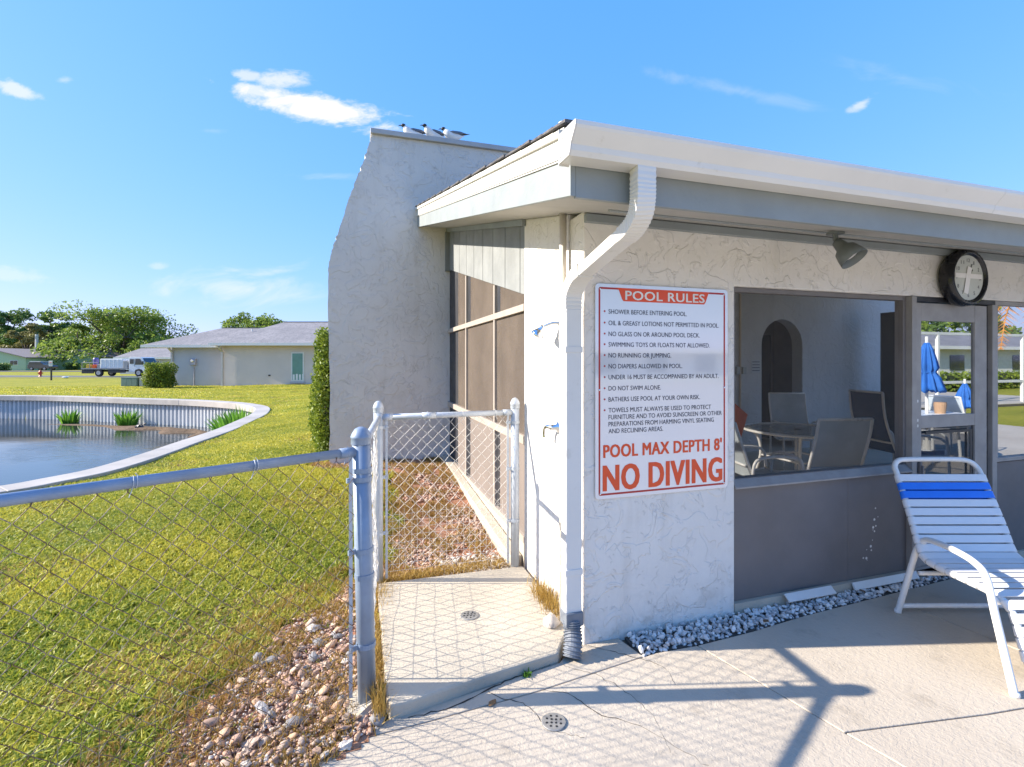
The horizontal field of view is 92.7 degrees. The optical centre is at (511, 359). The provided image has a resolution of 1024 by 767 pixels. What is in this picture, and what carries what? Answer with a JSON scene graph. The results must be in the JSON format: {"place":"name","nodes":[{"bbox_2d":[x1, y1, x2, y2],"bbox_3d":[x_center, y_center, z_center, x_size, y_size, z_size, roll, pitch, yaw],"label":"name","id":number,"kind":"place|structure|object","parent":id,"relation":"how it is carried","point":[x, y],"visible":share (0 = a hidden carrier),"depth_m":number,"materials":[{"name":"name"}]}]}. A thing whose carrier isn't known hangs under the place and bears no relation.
{"place":"outdoors","nodes":[
{"label":"outdoors","id":0,"kind":"place"},
{"bbox_2d":[0,371,81,371],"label":"road","id":1,"kind":"structure","parent":0,"point":[42,371],"depth_m":81.37,"materials":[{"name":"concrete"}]},
{"bbox_2d":[0,375,137,376],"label":"road","id":2,"kind":"structure","parent":0,"point":[57,376],"depth_m":55.94,"materials":[{"name":"grey asphalt"}]},
{"bbox_2d":[81,357,155,376],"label":"flatbed truck","id":3,"kind":"object","parent":2,"relation":"on","point":[131,364],"visible":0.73,"depth_m":54.28,"materials":[{"name":"white metal"}]},
{"bbox_2d":[0,418,212,485],"bbox_3d":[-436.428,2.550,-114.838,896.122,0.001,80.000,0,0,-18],"label":"water","id":4,"kind":"structure","parent":0,"point":[32,449],"depth_m":14.57,"materials":[{"name":"blue liquid"}]},
{"bbox_2d":[54,408,81,422],"bbox_3d":[-18.029,2.243,19.885,0.936,0.615,0.927,0,0,7],"label":"water plant","id":5,"kind":"object","parent":4,"relation":"in","point":[72,417],"visible":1,"depth_m":19.81,"materials":[{"name":"green plant"}]},
{"bbox_2d":[111,410,141,425],"bbox_3d":[-14.978,2.201,19.004,1.049,0.698,1.078,0,0,-18],"label":"water plant","id":6,"kind":"object","parent":4,"relation":"in","point":[127,420],"visible":0.97,"depth_m":18.94,"materials":[{"name":"green plant"}]},
{"bbox_2d":[204,405,251,429],"bbox_3d":[-8.877,1.972,16.035,1.990,1.155,3.914,0,0,-18],"label":"water plant","id":7,"kind":"object","parent":4,"relation":"on","point":[233,416],"visible":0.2,"depth_m":15.32,"materials":[{"name":"green plant"}]},
{"bbox_2d":[47,424,206,437],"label":"mud bank","id":8,"kind":"structure","parent":0,"point":[169,430],"depth_m":17.83,"materials":[{"name":"beige soil"}]},
{"bbox_2d":[0,369,883,766],"bbox_3d":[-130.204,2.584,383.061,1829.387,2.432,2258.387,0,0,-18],"label":"ground","id":9,"kind":"structure","parent":0,"point":[86,379],"depth_m":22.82,"materials":[{"name":"green plant"}]},
{"bbox_2d":[0,362,11,370],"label":"clipped hedge","id":10,"kind":"object","parent":9,"relation":"on","point":[5,366],"visible":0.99,"depth_m":86.90,"materials":[{"name":"green plant"}]},
{"bbox_2d":[0,308,38,345],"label":"oak tree","id":11,"kind":"object","parent":9,"relation":"on","point":[18,317],"visible":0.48,"depth_m":111.53,"materials":[{"name":"green plant"}]},
{"bbox_2d":[0,322,51,348],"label":"oak tree","id":12,"kind":"object","parent":9,"relation":"on","point":[26,339],"visible":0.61,"depth_m":103.31,"materials":[{"name":"green plant"}]},
{"bbox_2d":[0,348,65,370],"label":"bungalow","id":13,"kind":"object","parent":9,"relation":"on","point":[19,359],"visible":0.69,"depth_m":91.35,"materials":[{"name":"green paint"}]},
{"bbox_2d":[10,360,17,364],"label":"window","id":14,"kind":"structure","parent":13,"relation":"in","point":[14,362],"depth_m":90.92,"materials":[{"name":"white glass"}]},
{"bbox_2d":[35,334,38,347],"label":"utility pole","id":15,"kind":"object","parent":9,"relation":"on","point":[37,338],"visible":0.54,"depth_m":100.78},
{"bbox_2d":[27,361,57,369],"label":"parked suv","id":16,"kind":"object","parent":9,"relation":"on","point":[39,365],"visible":0.99,"depth_m":88.00,"materials":[{"name":"paint"}]},
{"bbox_2d":[10,310,86,348],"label":"oak tree","id":17,"kind":"object","parent":9,"relation":"on","point":[50,328],"visible":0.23,"depth_m":124.73,"materials":[{"name":"green plant"}]},
{"bbox_2d":[49,361,52,379],"bbox_3d":[-36.290,0.831,38.483,0.280,1.560,0.114,0,0,0],"label":"mailbox","id":18,"kind":"object","parent":9,"relation":"on","point":[50,363],"visible":1,"depth_m":38.46,"materials":[{"name":"white metal"}]},
{"bbox_2d":[36,323,107,353],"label":"oak tree","id":19,"kind":"object","parent":9,"relation":"on","point":[81,327],"visible":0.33,"depth_m":101.16,"materials":[{"name":"green plant"}]},
{"bbox_2d":[64,362,82,369],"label":"clipped hedge","id":20,"kind":"object","parent":9,"relation":"on","point":[69,366],"visible":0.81,"depth_m":95.61,"materials":[{"name":"green plant"}]},
{"bbox_2d":[63,350,124,369],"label":"bungalow","id":21,"kind":"object","parent":9,"relation":"on","point":[109,355],"visible":0.31,"depth_m":98.60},
{"bbox_2d":[29,299,198,366],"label":"oak tree","id":22,"kind":"object","parent":9,"relation":"on","point":[127,334],"visible":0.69,"depth_m":103.25,"materials":[{"name":"green plant"}]},
{"bbox_2d":[120,377,138,385],"bbox_3d":[-23.128,1.320,29.775,1.000,0.560,0.590,0,0,0],"label":"utility box","id":23,"kind":"object","parent":9,"relation":"on","point":[129,381],"visible":0.87,"depth_m":29.49,"materials":[{"name":"green metal"}]},
{"bbox_2d":[0,395,269,493],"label":"seawall","id":24,"kind":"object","parent":9,"relation":"on","point":[183,412],"visible":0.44,"depth_m":19.00,"materials":[{"name":"concrete"}]},
{"bbox_2d":[113,348,171,373],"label":"bungalow","id":25,"kind":"object","parent":9,"relation":"on","point":[160,355],"visible":0.16,"depth_m":68.97,"materials":[{"name":"grey"}]},
{"bbox_2d":[139,376,145,385],"bbox_3d":[-22.363,1.300,29.850,0.480,0.600,0.540,0,0,0],"label":"utility box","id":26,"kind":"object","parent":9,"relation":"on","point":[140,383],"visible":0.3,"depth_m":29.60,"materials":[{"name":"grey metal"}]},
{"bbox_2d":[140,361,178,387],"bbox_3d":[-20.392,0.852,28.285,1.743,1.567,1.376,0,0,0],"label":"clipped hedge","id":27,"kind":"object","parent":9,"relation":"on","point":[159,374],"visible":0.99,"depth_m":27.96,"materials":[{"name":"green plant"}]},
{"bbox_2d":[140,322,328,385],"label":"neighbour house","id":28,"kind":"structure","parent":9,"relation":"on","point":[281,353],"depth_m":29.91,"materials":[{"name":"grey paint"}]},
{"bbox_2d":[291,352,303,380],"bbox_3d":[-13.073,0.415,29.821,0.790,1.770,0.054,0,0,0],"label":"window frame","id":29,"kind":"structure","parent":28,"relation":"in","point":[297,358],"depth_m":29.80,"materials":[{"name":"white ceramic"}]},
{"bbox_2d":[220,311,286,327],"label":"oak tree","id":30,"kind":"object","parent":9,"relation":"on","point":[262,321],"visible":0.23,"depth_m":61.64,"materials":[{"name":"green plant"}]},
{"bbox_2d":[0,398,519,766],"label":"chain link fence","id":31,"kind":"object","parent":9,"relation":"on","point":[367,550],"visible":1,"depth_m":2.17,"materials":[{"name":"grey metal"}]},
{"bbox_2d":[307,326,329,451],"bbox_3d":[-2.710,0.420,7.590,0.870,1.915,1.032,0,0,-18],"label":"clipped hedge","id":32,"kind":"object","parent":9,"relation":"on","point":[318,419],"visible":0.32,"depth_m":7.23,"materials":[{"name":"green plant"}]},
{"bbox_2d":[142,459,508,766],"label":"stone bed","id":33,"kind":"object","parent":9,"relation":"on","point":[363,731],"visible":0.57,"depth_m":2.38,"materials":[{"name":"beige gravel"}]},
{"bbox_2d":[62,455,509,766],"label":"dry weeds","id":34,"kind":"object","parent":33,"relation":"on","point":[220,701],"visible":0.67,"depth_m":2.55,"materials":[{"name":"brown plant"}]},
{"bbox_2d":[287,557,559,736],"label":"straw tufts","id":35,"kind":"object","parent":33,"relation":"on","point":[378,701],"visible":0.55,"depth_m":3.11,"materials":[{"name":"beige plant"}]},
{"bbox_2d":[377,566,564,720],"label":"shower slab","id":36,"kind":"structure","parent":9,"relation":"on","point":[440,650],"depth_m":2.73,"materials":[{"name":"concrete"}]},
{"bbox_2d":[460,610,478,620],"bbox_3d":[-0.257,1.540,2.949,0.110,0.007,0.110,0,0,-18],"label":"drain cover","id":37,"kind":"object","parent":36,"relation":"on","point":[468,615],"visible":1,"depth_m":2.94,"materials":[{"name":"metal"}]},
{"bbox_2d":[543,612,560,628],"bbox_3d":[0.228,1.540,2.860,0.093,0.120,0.096,0,0,39],"label":"stone","id":38,"kind":"object","parent":36,"relation":"on","point":[551,620],"visible":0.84,"depth_m":2.84,"materials":[{"name":"white stone"}]},
{"bbox_2d":[328,119,1023,658],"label":"pool house","id":39,"kind":"structure","parent":9,"relation":"on","point":[466,275],"depth_m":3.41,"materials":[{"name":"white paint"}]},
{"bbox_2d":[398,123,424,134],"bbox_3d":[-1.361,-3.177,6.819,0.454,0.179,0.118,0,0,-24],"label":"gull","id":40,"kind":"object","parent":39,"relation":"on","point":[407,129],"visible":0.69,"depth_m":6.75,"materials":[{"name":"white"}]},
{"bbox_2d":[420,124,443,137],"bbox_3d":[-1.095,-3.191,6.905,0.454,0.201,0.118,0,0,-38],"label":"gull","id":41,"kind":"object","parent":39,"relation":"on","point":[428,130],"visible":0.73,"depth_m":6.83,"materials":[{"name":"white"}]},
{"bbox_2d":[438,127,468,139],"bbox_3d":[-0.826,-3.201,6.987,0.454,0.221,0.118,0,0,-15],"label":"gull","id":42,"kind":"object","parent":39,"relation":"on","point":[447,133],"visible":0.92,"depth_m":6.94,"materials":[{"name":"white"}]},
{"bbox_2d":[595,283,727,499],"bbox_3d":[0.905,0.178,2.897,0.911,1.224,0.008,0,0,-18],"label":"pool rules sign","id":43,"kind":"object","parent":39,"relation":"attached to","point":[661,390],"visible":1,"depth_m":2.89,"materials":[{"name":"white"}]},
{"bbox_2d":[751,360,760,372],"bbox_3d":[4.225,0.110,8.466,0.200,0.220,0.006,0,0,-18],"label":"notice","id":44,"kind":"object","parent":39,"relation":"attached to","point":[755,366],"visible":1,"depth_m":8.46,"materials":[{"name":"paper"}]},
{"bbox_2d":[762,335,770,438],"bbox_3d":[4.884,0.540,9.795,0.700,2.080,0.060,0,0,-18],"label":"inner door","id":45,"kind":"structure","parent":39,"relation":"in","point":[766,340],"depth_m":9.84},
{"bbox_2d":[735,422,800,475],"bbox_3d":[2.429,1.085,4.922,0.698,0.995,0.610,0,0,-5],"label":"sling chair","id":46,"kind":"object","parent":39,"relation":"on","point":[742,466],"visible":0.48,"depth_m":4.72,"materials":[{"name":"white metal"}]},
{"bbox_2d":[735,404,747,435],"bbox_3d":[2.297,0.640,5.051,0.469,0.461,0.031,0,0,-35],"label":"towel","id":47,"kind":"object","parent":46,"relation":"on","point":[741,415],"visible":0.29,"depth_m":5.09,"materials":[{"name":"red fabric"}]},
{"bbox_2d":[743,422,815,469],"bbox_3d":[3.617,1.225,6.183,1.304,0.722,1.304,0,0,-18],"label":"glass table","id":48,"kind":"object","parent":39,"relation":"on","point":[797,451],"visible":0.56,"depth_m":6.37,"materials":[{"name":"white metal"}]},
{"bbox_2d":[768,392,816,469],"bbox_3d":[4.242,1.045,7.306,0.610,1.075,0.699,0,0,9],"label":"sling chair","id":49,"kind":"object","parent":39,"relation":"on","point":[789,407],"visible":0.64,"depth_m":7.55,"materials":[{"name":"grey fabric"}]},
{"bbox_2d":[734,287,905,479],"bbox_3d":[2.122,0.169,3.359,1.557,1.262,0.060,0,0,-18],"label":"window frame","id":50,"kind":"structure","parent":39,"relation":"in","point":[900,302],"depth_m":3.56,"materials":[{"name":"beige metal"}]},
{"bbox_2d":[770,418,873,471],"bbox_3d":[3.005,1.054,4.779,0.610,1.055,0.699,0,0,-5],"label":"sling chair","id":51,"kind":"object","parent":39,"relation":"on","point":[841,442],"visible":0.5,"depth_m":4.50,"materials":[{"name":"grey fabric"}]},
{"bbox_2d":[826,230,867,268],"bbox_3d":[1.888,-0.622,2.748,0.148,0.217,0.194,0,0,-18],"label":"flood lamp","id":52,"kind":"object","parent":39,"relation":"attached to","point":[848,255],"visible":1,"depth_m":2.74,"materials":[{"name":"grey metal"}]},
{"bbox_2d":[848,389,894,460],"bbox_3d":[4.823,0.985,6.238,0.699,1.195,0.610,0,0,-5],"label":"sling chair","id":53,"kind":"object","parent":39,"relation":"on","point":[866,404],"visible":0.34,"depth_m":6.15,"materials":[{"name":"grey fabric"}]},
{"bbox_2d":[917,303,986,566],"bbox_3d":[3.309,0.546,3.674,0.785,1.928,0.067,0,0,-18],"label":"door","id":54,"kind":"structure","parent":39,"relation":"in","point":[951,339],"depth_m":3.69,"materials":[{"name":"beige metal"}]},
{"bbox_2d":[938,250,987,306],"bbox_3d":[3.343,-0.605,3.622,0.420,0.420,0.104,0,0,-18],"label":"wall clock","id":55,"kind":"object","parent":39,"relation":"attached to","point":[963,278],"depth_m":3.58,"materials":[{"name":"black plastic"}]},
{"bbox_2d":[995,301,1023,461],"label":"window frame","id":56,"kind":"structure","parent":39,"relation":"in","point":[1010,315],"depth_m":3.92,"materials":[{"name":"beige metal"}]},
{"bbox_2d":[0,0,1023,349],"label":"sky","id":57,"kind":"structure","parent":0,"point":[199,162],"materials":[{"name":"blue"}]},
{"bbox_2d":[314,578,1023,766],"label":"deck","id":58,"kind":"structure","parent":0,"point":[877,682],"depth_m":2.26,"materials":[{"name":"concrete"}]},
{"bbox_2d":[489,699,495,705],"bbox_3d":[-0.091,1.592,2.271,0.027,0.010,0.065,10,-7,28],"label":"dead leaf","id":59,"kind":"object","parent":58,"relation":"on","point":[492,702],"visible":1,"depth_m":2.27,"materials":[{"name":"brown plant"}]},
{"bbox_2d":[523,667,533,677],"bbox_3d":[0.083,1.585,2.478,0.088,0.030,0.065,0,0,-35],"label":"weed tuft","id":60,"kind":"object","parent":58,"relation":"on","point":[527,674],"visible":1,"depth_m":2.47,"materials":[{"name":"plant"}]},
{"bbox_2d":[541,712,565,731],"bbox_3d":[0.184,1.595,2.157,0.110,0.007,0.110,0,0,-18],"label":"drain cover","id":61,"kind":"object","parent":58,"relation":"on","point":[554,722],"visible":1,"depth_m":2.15,"materials":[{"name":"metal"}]},
{"bbox_2d":[625,563,1020,657],"bbox_3d":[2.445,1.606,3.340,3.773,0.108,0.209,0,0,-19],"label":"gravel strip","id":62,"kind":"object","parent":58,"relation":"on","point":[670,637],"visible":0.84,"depth_m":2.96,"materials":[{"name":"grey gravel"}]},
{"bbox_2d":[892,457,1023,698],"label":"pool chaise","id":63,"kind":"object","parent":58,"relation":"on","point":[959,529],"visible":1,"depth_m":3.01,"materials":[{"name":"white plastic"}]}
]}

